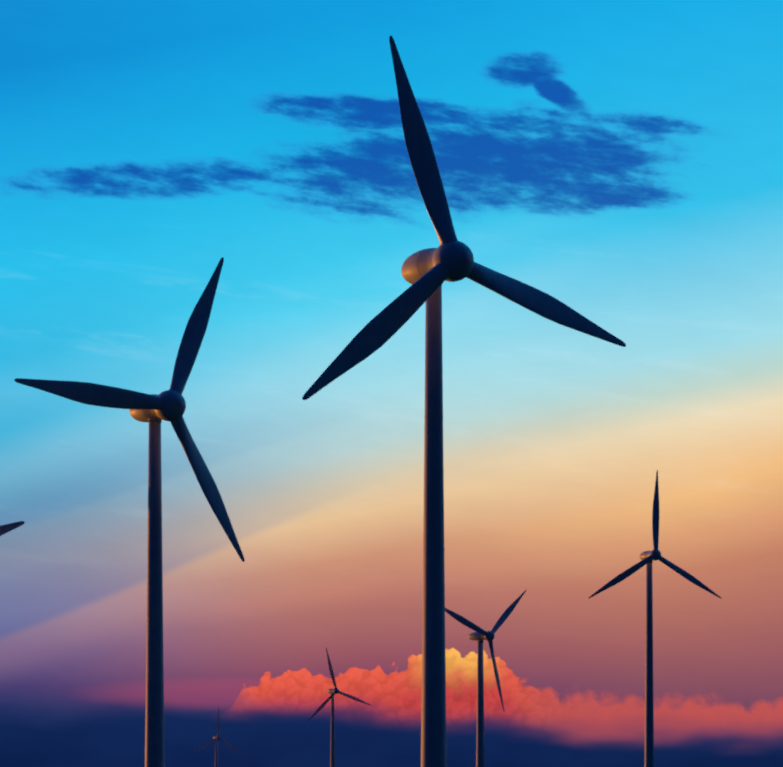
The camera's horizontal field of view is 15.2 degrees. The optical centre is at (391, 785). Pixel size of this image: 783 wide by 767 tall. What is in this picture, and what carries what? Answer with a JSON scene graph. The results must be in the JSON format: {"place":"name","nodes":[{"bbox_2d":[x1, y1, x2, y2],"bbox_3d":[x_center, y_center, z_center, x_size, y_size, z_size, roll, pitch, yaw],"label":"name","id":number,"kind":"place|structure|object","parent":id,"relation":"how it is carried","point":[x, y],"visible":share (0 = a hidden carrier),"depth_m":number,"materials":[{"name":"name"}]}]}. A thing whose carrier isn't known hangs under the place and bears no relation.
{"place":"outdoors","nodes":[
{"label":"outdoors","id":0,"kind":"place"},
{"bbox_2d":[0,0,782,766],"label":"sky","id":1,"kind":"structure","parent":0,"point":[620,162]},
{"bbox_3d":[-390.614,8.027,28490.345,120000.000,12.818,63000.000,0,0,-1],"label":"ground","id":2,"kind":"structure","parent":0,"visible":0},
{"bbox_2d":[0,521,24,535],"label":"turbine blade","id":3,"kind":"object","parent":2,"relation":"on","point":[5,528],"visible":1,"depth_m":677.49,"materials":[{"name":"paint"}]},
{"bbox_2d":[14,257,244,766],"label":"turbine","id":4,"kind":"object","parent":2,"relation":"on","point":[153,410],"visible":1,"depth_m":630.91,"materials":[{"name":"paint"}]},
{"bbox_2d":[194,706,241,766],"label":"wind turbine","id":5,"kind":"object","parent":2,"relation":"on","point":[216,738],"visible":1,"depth_m":3482.69,"materials":[{"name":"paint"}]},
{"bbox_2d":[308,648,369,766],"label":"turbine","id":6,"kind":"object","parent":2,"relation":"on","point":[332,692],"visible":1,"depth_m":2486.01,"materials":[{"name":"paint"}]},
{"bbox_2d":[302,35,625,766],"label":"turbine","id":7,"kind":"object","parent":2,"relation":"on","point":[426,273],"visible":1,"depth_m":484.29,"materials":[{"name":"paint"}]},
{"bbox_2d":[445,590,525,766],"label":"turbine","id":8,"kind":"object","parent":2,"relation":"on","point":[480,635],"visible":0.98,"depth_m":1408.77,"materials":[{"name":"paint"}]},
{"bbox_2d":[589,470,721,766],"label":"turbine","id":9,"kind":"object","parent":2,"relation":"on","point":[647,558],"visible":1,"depth_m":1286.71,"materials":[{"name":"paint"}]}
]}

